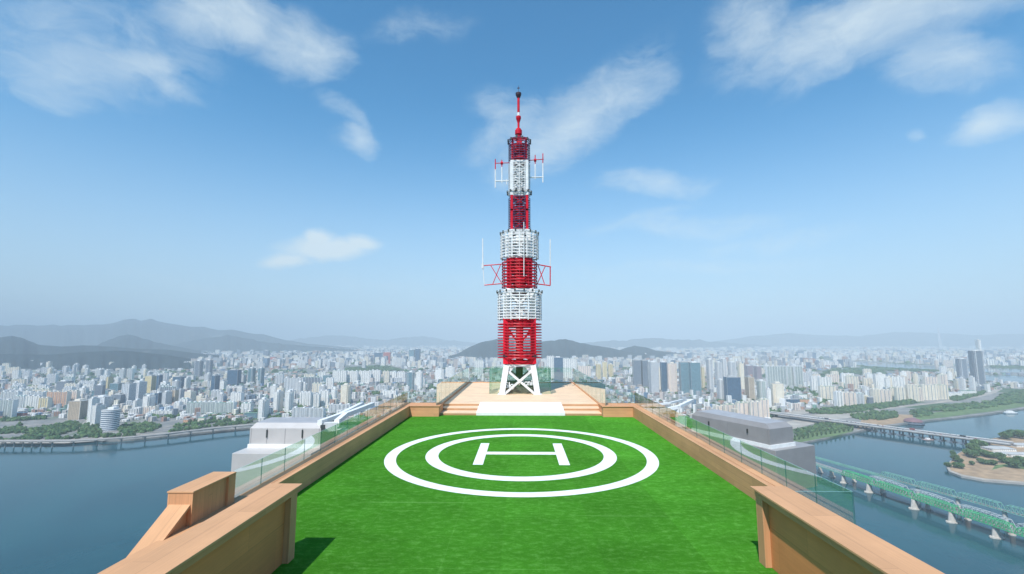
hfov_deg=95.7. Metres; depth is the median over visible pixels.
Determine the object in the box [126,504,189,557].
ramp
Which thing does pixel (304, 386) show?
apartment tower
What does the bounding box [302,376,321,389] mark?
apartment block
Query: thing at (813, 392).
woodland
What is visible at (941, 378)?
apartment block
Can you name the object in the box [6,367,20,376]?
apartment block
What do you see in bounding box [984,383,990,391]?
building
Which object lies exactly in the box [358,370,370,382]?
apartment block
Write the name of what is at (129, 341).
hills
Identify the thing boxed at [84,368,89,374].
apartment tower
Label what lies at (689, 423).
woodland
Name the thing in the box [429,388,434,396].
apartment tower
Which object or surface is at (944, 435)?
girder bridge
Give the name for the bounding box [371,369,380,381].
apartment block
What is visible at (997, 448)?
exhibition hall
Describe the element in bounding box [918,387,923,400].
apartment block
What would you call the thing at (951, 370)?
apartment block
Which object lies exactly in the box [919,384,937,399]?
apartment block
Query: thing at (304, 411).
apartment block
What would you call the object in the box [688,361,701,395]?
office building
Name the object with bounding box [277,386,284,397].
apartment tower
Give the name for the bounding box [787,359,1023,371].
river
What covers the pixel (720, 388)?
apartment tower
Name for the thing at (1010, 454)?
exhibition hall
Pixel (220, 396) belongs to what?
apartment tower
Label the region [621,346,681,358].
hills
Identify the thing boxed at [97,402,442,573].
parapet wall
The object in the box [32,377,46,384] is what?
apartment block
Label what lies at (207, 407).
apartment block
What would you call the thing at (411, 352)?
office building
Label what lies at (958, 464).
broadleaf tree
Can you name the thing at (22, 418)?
woodland
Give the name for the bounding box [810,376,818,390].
apartment block
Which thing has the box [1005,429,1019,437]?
broadleaf tree
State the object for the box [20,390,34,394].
apartment block
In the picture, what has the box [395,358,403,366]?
apartment block
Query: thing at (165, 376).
apartment block
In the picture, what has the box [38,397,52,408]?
apartment block
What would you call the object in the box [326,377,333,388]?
apartment block
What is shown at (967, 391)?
building
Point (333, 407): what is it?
apartment block
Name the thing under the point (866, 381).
apartment block
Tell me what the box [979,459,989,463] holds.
broadleaf tree
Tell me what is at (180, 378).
office building
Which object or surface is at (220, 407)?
apartment block
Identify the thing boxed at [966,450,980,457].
broadleaf tree
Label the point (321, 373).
apartment block
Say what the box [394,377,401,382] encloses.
apartment block
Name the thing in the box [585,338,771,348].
hills
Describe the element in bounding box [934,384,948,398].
apartment block
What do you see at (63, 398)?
apartment block
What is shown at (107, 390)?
office building
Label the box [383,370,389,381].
apartment block
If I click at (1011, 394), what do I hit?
woodland
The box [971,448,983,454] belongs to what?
broadleaf tree
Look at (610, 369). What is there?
apartment tower
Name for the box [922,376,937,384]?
apartment block
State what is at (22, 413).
building
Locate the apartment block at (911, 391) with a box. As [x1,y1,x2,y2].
[904,384,919,400]
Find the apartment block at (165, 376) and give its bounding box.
[155,372,168,380]
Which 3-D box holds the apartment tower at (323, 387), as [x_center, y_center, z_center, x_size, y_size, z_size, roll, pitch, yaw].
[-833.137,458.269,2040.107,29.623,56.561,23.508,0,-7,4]
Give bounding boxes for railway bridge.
[815,456,1023,521]
[816,462,1023,535]
[816,463,1023,539]
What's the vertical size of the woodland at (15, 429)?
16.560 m
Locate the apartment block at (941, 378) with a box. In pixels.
[937,374,945,384]
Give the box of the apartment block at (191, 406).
[186,401,201,414]
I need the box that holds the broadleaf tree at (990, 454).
[984,451,995,457]
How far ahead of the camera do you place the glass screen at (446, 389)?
26.84 m
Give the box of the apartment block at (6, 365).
[2,363,10,370]
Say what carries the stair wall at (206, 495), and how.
attached to the parapet wall at (306, 472)
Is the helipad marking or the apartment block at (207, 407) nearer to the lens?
the helipad marking
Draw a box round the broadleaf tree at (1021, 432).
[1013,429,1023,436]
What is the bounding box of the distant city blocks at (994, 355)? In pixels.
[31,345,1023,368]
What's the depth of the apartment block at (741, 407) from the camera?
1506.41 m
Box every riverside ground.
[0,432,165,442]
[858,414,912,428]
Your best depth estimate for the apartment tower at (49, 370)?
3175.35 m
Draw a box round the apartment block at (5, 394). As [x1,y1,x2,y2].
[0,390,22,398]
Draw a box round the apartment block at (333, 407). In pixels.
[329,403,351,412]
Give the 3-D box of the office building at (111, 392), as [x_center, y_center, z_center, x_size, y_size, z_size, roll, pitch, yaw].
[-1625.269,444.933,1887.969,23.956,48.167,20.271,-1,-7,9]
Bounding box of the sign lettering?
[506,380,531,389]
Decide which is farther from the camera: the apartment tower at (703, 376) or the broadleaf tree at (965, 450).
the apartment tower at (703, 376)
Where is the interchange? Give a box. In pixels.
[772,409,860,428]
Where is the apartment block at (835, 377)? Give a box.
[825,374,838,383]
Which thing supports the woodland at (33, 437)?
on the land
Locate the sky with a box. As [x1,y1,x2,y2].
[0,0,1023,341]
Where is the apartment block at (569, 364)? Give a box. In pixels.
[563,358,575,377]
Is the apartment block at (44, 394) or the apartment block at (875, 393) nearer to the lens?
the apartment block at (44, 394)
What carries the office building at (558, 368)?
on the land
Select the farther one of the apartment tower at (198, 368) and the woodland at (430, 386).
the apartment tower at (198, 368)
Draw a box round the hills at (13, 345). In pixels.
[0,336,218,358]
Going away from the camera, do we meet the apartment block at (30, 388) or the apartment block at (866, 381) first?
the apartment block at (30, 388)
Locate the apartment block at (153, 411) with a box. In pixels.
[149,409,171,414]
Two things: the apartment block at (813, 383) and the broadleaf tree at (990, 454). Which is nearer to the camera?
the broadleaf tree at (990, 454)
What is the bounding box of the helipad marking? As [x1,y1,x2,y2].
[384,428,658,496]
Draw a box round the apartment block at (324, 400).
[318,389,329,405]
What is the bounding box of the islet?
[946,436,1023,484]
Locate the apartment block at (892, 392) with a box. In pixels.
[887,387,894,399]
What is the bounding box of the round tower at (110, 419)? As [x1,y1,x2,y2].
[100,407,120,430]
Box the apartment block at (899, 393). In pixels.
[893,386,905,399]
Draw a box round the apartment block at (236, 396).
[230,391,244,401]
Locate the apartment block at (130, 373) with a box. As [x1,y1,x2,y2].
[126,368,134,378]
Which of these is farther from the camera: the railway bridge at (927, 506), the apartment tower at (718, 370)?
the apartment tower at (718, 370)
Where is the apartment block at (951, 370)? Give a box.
[946,368,954,378]
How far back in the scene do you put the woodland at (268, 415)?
1509.24 m
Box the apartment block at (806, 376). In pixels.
[803,372,817,381]
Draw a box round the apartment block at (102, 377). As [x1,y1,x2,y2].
[99,375,108,380]
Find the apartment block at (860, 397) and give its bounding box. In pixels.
[855,392,863,404]
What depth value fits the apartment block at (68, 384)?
2134.58 m
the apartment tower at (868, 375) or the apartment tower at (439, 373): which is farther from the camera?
the apartment tower at (439, 373)
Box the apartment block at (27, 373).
[22,370,32,377]
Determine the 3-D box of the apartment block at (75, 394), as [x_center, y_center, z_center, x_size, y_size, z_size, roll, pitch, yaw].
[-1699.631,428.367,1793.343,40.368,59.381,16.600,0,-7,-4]
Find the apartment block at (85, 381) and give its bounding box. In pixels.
[79,380,90,383]
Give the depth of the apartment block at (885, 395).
1855.30 m
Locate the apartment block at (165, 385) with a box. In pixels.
[159,384,170,390]
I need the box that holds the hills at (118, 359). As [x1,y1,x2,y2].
[0,351,190,370]
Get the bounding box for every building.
[17,408,28,411]
[17,412,27,415]
[56,380,73,390]
[67,398,87,419]
[86,396,99,422]
[89,379,97,383]
[90,403,105,424]
[91,388,114,397]
[94,384,105,395]
[97,395,113,407]
[106,376,113,388]
[108,390,117,395]
[109,382,123,390]
[111,393,124,403]
[121,382,136,402]
[133,380,146,399]
[144,375,156,392]
[155,374,162,389]
[155,391,161,404]
[161,390,172,404]
[171,388,178,401]
[172,375,185,387]
[178,388,184,400]
[184,390,196,401]
[198,417,206,421]
[210,374,219,391]
[219,380,226,389]
[227,369,241,385]
[237,385,244,391]
[241,374,246,383]
[244,412,257,417]
[263,350,269,355]
[323,374,331,381]
[364,356,368,364]
[374,352,382,359]
[381,358,385,365]
[383,352,390,363]
[409,349,414,360]
[415,348,420,360]
[554,356,562,381]
[632,359,641,385]
[641,360,647,385]
[648,361,659,392]
[660,361,667,391]
[678,361,689,393]
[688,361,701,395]
[723,376,741,400]
[744,365,753,376]
[744,376,754,399]
[753,365,761,378]
[785,394,806,398]
[786,399,799,402]
[800,399,808,402]
[867,397,873,403]
[949,392,961,396]
[958,390,976,393]
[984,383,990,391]
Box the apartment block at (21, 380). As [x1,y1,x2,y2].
[11,378,26,383]
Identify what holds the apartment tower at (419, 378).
on the land
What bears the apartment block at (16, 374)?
on the land
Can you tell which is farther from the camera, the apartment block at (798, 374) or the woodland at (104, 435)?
the apartment block at (798, 374)
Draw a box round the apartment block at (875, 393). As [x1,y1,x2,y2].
[870,388,880,402]
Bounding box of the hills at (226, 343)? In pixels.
[172,335,363,352]
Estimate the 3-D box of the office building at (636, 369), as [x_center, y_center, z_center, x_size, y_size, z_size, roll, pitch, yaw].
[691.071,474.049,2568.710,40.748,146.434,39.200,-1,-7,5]
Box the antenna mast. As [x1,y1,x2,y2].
[482,86,550,394]
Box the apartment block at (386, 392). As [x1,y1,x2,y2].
[383,389,396,397]
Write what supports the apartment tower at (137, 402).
on the land
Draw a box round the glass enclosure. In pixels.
[489,366,550,393]
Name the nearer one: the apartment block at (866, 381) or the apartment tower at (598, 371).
the apartment block at (866, 381)
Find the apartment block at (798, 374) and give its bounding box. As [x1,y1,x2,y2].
[793,366,803,386]
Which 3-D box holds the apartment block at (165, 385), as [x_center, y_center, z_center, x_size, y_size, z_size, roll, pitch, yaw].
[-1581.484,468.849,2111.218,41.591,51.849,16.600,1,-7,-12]
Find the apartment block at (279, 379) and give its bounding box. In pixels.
[275,374,283,384]
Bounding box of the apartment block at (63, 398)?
[46,391,70,406]
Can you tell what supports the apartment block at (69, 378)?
on the land
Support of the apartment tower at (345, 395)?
on the land
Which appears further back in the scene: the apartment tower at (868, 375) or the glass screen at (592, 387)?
the apartment tower at (868, 375)
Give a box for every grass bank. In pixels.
[793,429,852,441]
[916,403,1023,419]
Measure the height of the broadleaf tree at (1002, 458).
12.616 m
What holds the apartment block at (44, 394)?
on the land
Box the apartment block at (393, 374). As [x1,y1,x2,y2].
[390,371,396,377]
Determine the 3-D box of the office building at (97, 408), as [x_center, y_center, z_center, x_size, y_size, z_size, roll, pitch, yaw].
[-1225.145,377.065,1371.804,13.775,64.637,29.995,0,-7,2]
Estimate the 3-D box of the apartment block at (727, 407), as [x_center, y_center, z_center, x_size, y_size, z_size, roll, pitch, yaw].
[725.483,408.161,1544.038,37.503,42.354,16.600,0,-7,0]
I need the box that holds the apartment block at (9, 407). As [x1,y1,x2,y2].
[0,398,18,417]
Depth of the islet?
905.34 m
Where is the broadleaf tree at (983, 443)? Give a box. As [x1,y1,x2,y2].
[977,440,988,445]
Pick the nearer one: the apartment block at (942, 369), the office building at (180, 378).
the office building at (180, 378)
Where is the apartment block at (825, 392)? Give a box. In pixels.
[818,385,835,398]
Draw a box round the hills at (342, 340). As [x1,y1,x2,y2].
[290,335,477,346]
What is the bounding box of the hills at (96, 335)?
[0,319,365,349]
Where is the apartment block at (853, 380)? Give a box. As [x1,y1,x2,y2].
[844,375,858,388]
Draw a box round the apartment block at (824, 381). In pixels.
[817,376,831,385]
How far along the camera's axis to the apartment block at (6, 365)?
3614.07 m
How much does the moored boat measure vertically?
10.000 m
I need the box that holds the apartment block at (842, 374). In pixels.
[840,372,853,382]
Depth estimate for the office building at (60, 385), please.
2320.06 m
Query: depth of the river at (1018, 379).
3062.06 m
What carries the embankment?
on the islet
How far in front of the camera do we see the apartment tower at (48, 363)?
3853.34 m
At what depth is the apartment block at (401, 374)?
2820.70 m
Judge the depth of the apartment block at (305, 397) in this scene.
1743.64 m
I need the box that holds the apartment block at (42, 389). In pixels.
[33,388,52,391]
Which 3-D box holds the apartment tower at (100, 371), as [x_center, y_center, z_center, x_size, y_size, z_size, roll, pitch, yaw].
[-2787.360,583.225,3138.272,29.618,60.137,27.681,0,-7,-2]
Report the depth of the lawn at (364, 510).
9.83 m
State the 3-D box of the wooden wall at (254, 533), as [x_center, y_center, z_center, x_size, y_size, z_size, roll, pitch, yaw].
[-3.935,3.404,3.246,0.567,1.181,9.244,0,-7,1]
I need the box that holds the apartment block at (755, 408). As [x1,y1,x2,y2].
[748,400,760,416]
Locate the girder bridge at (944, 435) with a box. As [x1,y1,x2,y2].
[770,411,1013,445]
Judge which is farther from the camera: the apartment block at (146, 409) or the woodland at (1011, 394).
the woodland at (1011, 394)
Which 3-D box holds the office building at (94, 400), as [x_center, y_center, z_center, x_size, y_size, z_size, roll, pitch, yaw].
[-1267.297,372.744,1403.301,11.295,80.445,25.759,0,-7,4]
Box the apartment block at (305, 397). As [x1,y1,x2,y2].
[299,391,312,406]
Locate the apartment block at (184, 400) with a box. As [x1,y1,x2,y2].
[180,397,189,404]
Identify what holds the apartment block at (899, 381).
on the land
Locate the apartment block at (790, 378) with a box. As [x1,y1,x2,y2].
[786,366,793,385]
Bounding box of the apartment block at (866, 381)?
[862,378,872,385]
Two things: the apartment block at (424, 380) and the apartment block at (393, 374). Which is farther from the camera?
the apartment block at (393, 374)
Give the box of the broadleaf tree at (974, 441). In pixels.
[969,439,981,445]
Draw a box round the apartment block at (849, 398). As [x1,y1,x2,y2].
[841,391,856,405]
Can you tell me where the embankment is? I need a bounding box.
[947,437,1023,482]
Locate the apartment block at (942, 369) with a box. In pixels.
[939,366,946,373]
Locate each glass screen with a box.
[436,368,468,404]
[572,368,605,405]
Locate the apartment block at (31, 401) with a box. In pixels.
[24,395,43,408]
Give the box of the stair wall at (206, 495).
[167,472,235,525]
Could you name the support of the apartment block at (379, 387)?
on the land
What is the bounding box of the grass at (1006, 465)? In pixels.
[992,464,1023,469]
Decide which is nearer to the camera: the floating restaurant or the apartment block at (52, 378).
the floating restaurant
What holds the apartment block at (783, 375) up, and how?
on the land
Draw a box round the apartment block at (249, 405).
[241,402,253,412]
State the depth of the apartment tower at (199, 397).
1806.17 m
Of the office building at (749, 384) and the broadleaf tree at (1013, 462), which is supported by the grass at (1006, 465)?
the broadleaf tree at (1013, 462)
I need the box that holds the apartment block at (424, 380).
[414,377,425,384]
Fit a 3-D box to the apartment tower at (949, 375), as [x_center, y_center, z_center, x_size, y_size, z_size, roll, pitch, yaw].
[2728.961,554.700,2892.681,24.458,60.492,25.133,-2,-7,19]
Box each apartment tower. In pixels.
[46,361,51,366]
[47,368,53,373]
[64,366,68,374]
[72,364,76,373]
[75,382,82,389]
[79,386,88,395]
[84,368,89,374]
[96,369,103,377]
[104,369,110,375]
[114,376,120,381]
[119,368,126,378]
[132,398,142,408]
[142,394,155,406]
[143,369,148,377]
[172,380,180,387]
[184,376,190,388]
[193,360,203,376]
[196,394,205,401]
[204,372,212,380]
[205,359,212,373]
[217,392,225,400]
[247,367,255,382]
[257,367,264,383]
[257,397,269,418]
[270,384,278,397]
[273,390,283,411]
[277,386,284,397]
[284,390,293,412]
[296,381,302,394]
[303,382,306,391]
[319,385,326,389]
[330,387,337,399]
[340,383,350,403]
[362,360,365,367]
[404,385,409,391]
[407,371,414,389]
[416,370,422,389]
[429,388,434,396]
[435,368,443,379]
[445,366,454,376]
[596,363,601,378]
[602,361,606,378]
[608,363,613,376]
[667,362,677,392]
[701,366,704,387]
[706,358,713,392]
[714,361,722,383]
[716,379,723,398]
[721,358,726,376]
[727,361,736,376]
[737,362,744,388]
[756,379,765,398]
[766,387,771,406]
[770,381,783,405]
[865,372,872,378]
[873,372,885,389]
[884,377,890,389]
[901,375,907,384]
[912,372,918,385]
[946,371,952,379]
[953,379,958,388]
[955,358,968,378]
[958,377,966,389]
[968,350,985,385]
[968,376,975,390]
[975,339,981,350]
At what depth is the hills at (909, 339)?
17878.25 m
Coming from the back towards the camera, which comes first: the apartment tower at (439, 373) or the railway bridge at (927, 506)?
the apartment tower at (439, 373)
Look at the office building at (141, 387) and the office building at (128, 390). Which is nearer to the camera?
the office building at (128, 390)
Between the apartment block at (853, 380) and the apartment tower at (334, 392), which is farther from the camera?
the apartment block at (853, 380)
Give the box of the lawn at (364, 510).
[272,415,777,573]
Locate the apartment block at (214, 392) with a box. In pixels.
[211,389,223,397]
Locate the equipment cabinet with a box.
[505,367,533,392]
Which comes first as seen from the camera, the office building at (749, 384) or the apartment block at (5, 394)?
the apartment block at (5, 394)
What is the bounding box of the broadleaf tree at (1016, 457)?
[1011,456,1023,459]
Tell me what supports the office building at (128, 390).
on the land
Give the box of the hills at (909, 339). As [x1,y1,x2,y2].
[713,332,1023,346]
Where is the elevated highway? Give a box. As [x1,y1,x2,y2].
[0,418,365,446]
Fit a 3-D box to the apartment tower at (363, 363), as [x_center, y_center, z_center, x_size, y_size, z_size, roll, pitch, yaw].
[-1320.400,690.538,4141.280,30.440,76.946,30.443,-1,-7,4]
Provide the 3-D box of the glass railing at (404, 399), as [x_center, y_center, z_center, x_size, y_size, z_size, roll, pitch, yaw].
[-4.553,4.727,16.192,1.638,0.551,14.231,0,-7,1]
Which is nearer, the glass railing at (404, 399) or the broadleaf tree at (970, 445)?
the glass railing at (404, 399)
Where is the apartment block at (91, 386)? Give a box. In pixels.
[83,383,96,390]
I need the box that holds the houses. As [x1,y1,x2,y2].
[0,359,1023,421]
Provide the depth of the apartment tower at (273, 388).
2031.86 m
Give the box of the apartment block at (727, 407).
[723,403,734,411]
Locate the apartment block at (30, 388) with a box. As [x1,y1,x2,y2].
[23,387,34,390]
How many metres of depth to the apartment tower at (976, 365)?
2557.84 m
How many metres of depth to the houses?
2107.50 m
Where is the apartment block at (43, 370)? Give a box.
[41,367,53,373]
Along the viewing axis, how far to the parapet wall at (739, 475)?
13.85 m
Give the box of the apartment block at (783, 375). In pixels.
[780,366,786,384]
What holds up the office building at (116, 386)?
on the land
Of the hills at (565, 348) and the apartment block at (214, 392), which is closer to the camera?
the apartment block at (214, 392)
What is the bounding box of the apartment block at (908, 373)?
[904,371,910,380]
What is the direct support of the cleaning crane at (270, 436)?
on the skyscraper
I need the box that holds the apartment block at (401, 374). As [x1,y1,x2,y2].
[397,371,405,381]
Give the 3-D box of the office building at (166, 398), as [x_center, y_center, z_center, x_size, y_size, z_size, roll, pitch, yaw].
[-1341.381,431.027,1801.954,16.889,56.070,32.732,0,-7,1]
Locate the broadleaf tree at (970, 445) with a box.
[965,443,980,448]
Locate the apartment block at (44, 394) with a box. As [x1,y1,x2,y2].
[27,391,46,396]
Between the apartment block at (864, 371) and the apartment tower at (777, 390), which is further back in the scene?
the apartment block at (864, 371)
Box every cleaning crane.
[231,402,374,497]
[642,399,816,490]
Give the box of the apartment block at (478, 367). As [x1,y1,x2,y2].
[474,360,482,376]
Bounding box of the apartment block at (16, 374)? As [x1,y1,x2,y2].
[12,370,21,378]
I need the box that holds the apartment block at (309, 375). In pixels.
[304,373,315,376]
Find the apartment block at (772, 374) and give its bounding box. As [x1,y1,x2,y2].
[765,365,780,386]
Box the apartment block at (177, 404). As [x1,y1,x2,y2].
[173,401,182,408]
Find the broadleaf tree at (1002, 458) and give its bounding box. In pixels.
[997,456,1007,462]
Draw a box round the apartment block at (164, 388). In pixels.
[160,386,178,391]
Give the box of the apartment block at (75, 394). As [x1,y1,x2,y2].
[68,390,80,400]
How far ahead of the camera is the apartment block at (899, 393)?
1918.45 m
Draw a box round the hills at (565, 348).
[448,339,649,359]
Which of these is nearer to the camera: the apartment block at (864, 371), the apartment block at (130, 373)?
the apartment block at (130, 373)
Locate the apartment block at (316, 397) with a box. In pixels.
[312,393,320,406]
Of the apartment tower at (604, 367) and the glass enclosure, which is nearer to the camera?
the glass enclosure
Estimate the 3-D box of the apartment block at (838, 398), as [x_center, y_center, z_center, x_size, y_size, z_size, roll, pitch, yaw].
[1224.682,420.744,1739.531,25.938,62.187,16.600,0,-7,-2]
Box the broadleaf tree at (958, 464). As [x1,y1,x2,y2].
[951,462,965,467]
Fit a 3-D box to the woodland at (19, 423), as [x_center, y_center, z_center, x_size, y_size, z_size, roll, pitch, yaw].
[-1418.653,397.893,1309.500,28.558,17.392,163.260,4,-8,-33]
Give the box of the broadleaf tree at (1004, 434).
[998,431,1012,438]
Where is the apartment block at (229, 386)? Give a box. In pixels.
[226,385,236,391]
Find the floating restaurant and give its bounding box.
[903,418,924,424]
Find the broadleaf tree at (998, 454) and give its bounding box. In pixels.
[995,452,1006,456]
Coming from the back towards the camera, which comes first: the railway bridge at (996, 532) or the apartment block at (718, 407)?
the apartment block at (718, 407)
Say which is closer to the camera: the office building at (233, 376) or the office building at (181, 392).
the office building at (181, 392)
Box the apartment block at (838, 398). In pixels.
[833,391,843,406]
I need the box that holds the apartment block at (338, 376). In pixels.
[332,370,346,382]
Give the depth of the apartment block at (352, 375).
2714.21 m
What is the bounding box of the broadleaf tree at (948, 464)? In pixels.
[943,462,951,466]
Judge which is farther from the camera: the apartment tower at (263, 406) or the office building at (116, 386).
the office building at (116, 386)
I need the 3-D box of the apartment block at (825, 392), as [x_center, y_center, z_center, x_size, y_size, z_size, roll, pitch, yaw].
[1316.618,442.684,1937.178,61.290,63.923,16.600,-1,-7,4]
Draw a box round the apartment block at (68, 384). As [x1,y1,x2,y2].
[64,383,77,386]
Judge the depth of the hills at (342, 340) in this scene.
20425.34 m
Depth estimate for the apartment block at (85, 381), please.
2391.63 m
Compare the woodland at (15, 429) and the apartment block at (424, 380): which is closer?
the woodland at (15, 429)
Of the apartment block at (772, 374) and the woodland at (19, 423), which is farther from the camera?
the apartment block at (772, 374)
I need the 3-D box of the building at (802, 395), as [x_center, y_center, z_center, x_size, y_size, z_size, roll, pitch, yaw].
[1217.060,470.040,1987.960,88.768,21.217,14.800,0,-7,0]
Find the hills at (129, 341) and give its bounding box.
[97,334,207,353]
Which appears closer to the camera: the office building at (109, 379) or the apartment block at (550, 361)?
the office building at (109, 379)
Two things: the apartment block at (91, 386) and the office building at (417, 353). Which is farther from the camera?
the office building at (417, 353)
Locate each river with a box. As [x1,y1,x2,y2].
[0,410,1023,573]
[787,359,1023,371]
[985,375,1023,382]
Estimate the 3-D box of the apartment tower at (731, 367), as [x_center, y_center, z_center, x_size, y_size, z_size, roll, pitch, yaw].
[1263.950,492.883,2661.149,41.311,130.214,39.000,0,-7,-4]
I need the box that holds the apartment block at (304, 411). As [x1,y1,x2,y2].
[292,406,325,416]
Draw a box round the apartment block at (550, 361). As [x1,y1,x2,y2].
[547,356,553,379]
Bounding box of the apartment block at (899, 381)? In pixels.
[891,376,904,386]
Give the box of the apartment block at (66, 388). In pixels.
[63,386,76,391]
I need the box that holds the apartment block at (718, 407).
[713,405,722,409]
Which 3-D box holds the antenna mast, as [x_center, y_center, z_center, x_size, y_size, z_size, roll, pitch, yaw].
[0.284,-3.529,30.603,4.545,20.683,3.004,0,-7,1]
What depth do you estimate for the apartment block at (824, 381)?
2134.03 m
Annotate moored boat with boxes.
[1002,410,1017,413]
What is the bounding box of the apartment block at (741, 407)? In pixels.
[735,401,748,414]
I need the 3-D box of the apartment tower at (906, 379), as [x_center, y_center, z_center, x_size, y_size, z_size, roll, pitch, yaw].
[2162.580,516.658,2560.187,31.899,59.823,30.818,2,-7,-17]
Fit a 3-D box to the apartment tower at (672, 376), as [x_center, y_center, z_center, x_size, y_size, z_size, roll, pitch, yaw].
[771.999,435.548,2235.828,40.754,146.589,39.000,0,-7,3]
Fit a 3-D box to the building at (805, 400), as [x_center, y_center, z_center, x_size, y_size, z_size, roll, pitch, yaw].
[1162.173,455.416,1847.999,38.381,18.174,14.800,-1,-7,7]
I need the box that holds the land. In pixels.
[0,342,1023,444]
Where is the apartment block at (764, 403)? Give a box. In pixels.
[758,398,769,417]
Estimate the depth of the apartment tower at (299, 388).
2064.77 m
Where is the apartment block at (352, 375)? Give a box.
[347,370,358,382]
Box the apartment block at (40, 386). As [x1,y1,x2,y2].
[37,384,49,388]
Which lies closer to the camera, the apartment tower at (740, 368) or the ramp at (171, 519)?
the ramp at (171, 519)
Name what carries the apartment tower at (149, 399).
on the land
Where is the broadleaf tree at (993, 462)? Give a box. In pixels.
[989,459,997,464]
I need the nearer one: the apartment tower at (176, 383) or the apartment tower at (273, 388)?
the apartment tower at (273, 388)
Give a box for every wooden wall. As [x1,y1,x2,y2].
[112,483,301,573]
[750,486,943,573]
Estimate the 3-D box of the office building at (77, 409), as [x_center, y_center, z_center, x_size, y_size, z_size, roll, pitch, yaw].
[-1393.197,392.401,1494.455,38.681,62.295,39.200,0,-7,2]
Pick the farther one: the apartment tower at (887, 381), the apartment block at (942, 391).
the apartment tower at (887, 381)
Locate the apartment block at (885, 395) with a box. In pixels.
[879,389,891,401]
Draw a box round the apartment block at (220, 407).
[215,401,236,413]
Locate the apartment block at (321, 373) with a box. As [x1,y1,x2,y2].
[319,371,325,377]
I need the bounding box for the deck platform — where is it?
[440,382,601,415]
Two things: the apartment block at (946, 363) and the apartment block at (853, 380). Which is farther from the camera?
the apartment block at (946, 363)
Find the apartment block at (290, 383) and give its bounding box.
[284,377,303,390]
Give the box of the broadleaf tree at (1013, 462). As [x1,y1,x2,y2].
[1004,459,1021,467]
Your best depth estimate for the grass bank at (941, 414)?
1639.17 m
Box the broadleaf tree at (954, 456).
[950,454,959,460]
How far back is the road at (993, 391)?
1845.89 m
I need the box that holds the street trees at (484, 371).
[0,349,1021,419]
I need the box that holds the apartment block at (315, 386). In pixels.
[312,382,323,392]
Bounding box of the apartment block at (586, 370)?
[578,365,590,376]
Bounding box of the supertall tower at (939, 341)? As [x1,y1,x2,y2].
[937,328,941,347]
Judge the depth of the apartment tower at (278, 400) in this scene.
1595.47 m
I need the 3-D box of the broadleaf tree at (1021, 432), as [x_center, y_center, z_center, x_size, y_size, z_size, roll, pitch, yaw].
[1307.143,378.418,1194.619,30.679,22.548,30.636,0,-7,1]
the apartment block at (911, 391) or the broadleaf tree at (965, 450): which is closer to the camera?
the broadleaf tree at (965, 450)
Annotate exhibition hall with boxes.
[980,446,1016,451]
[1007,452,1023,456]
[1011,443,1023,446]
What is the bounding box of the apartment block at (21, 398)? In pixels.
[14,395,26,407]
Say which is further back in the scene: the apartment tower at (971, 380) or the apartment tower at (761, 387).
the apartment tower at (971, 380)
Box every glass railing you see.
[237,392,407,483]
[634,392,855,524]
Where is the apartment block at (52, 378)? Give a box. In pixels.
[46,374,58,383]
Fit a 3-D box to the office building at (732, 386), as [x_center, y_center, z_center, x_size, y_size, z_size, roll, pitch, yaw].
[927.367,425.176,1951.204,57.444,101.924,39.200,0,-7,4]
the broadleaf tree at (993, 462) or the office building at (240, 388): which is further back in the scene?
the office building at (240, 388)
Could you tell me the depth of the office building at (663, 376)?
2289.39 m
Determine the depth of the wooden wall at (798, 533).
6.36 m
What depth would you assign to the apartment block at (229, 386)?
2198.22 m
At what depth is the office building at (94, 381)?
2367.35 m
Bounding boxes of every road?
[154,420,258,430]
[778,413,816,421]
[808,386,999,415]
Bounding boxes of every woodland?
[0,414,47,421]
[0,421,22,433]
[0,434,80,439]
[1,425,55,433]
[23,420,81,436]
[77,422,101,437]
[88,432,135,437]
[116,421,161,432]
[154,412,179,417]
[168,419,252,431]
[194,411,252,420]
[267,411,291,417]
[345,365,402,371]
[425,383,435,389]
[642,406,689,417]
[669,420,691,428]
[769,408,780,416]
[786,385,805,390]
[794,421,855,436]
[805,399,912,413]
[808,386,833,402]
[819,367,887,376]
[849,365,938,371]
[850,410,898,419]
[880,399,916,405]
[909,396,1023,416]
[949,390,985,400]
[989,365,1023,368]
[993,389,1023,399]
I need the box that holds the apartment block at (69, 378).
[63,377,74,382]
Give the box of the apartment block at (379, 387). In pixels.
[377,384,388,390]
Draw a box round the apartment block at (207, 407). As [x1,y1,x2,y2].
[200,400,217,414]
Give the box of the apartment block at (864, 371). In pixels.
[862,369,871,373]
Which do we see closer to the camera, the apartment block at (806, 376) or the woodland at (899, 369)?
the apartment block at (806, 376)
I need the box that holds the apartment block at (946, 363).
[943,360,949,366]
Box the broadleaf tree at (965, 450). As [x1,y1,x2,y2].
[962,448,970,455]
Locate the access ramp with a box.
[476,402,564,415]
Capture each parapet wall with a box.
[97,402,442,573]
[598,403,944,573]
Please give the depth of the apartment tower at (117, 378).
2680.92 m
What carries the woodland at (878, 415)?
on the land
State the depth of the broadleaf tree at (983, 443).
1081.13 m
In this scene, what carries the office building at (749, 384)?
on the land
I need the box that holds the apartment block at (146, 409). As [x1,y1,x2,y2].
[143,406,158,414]

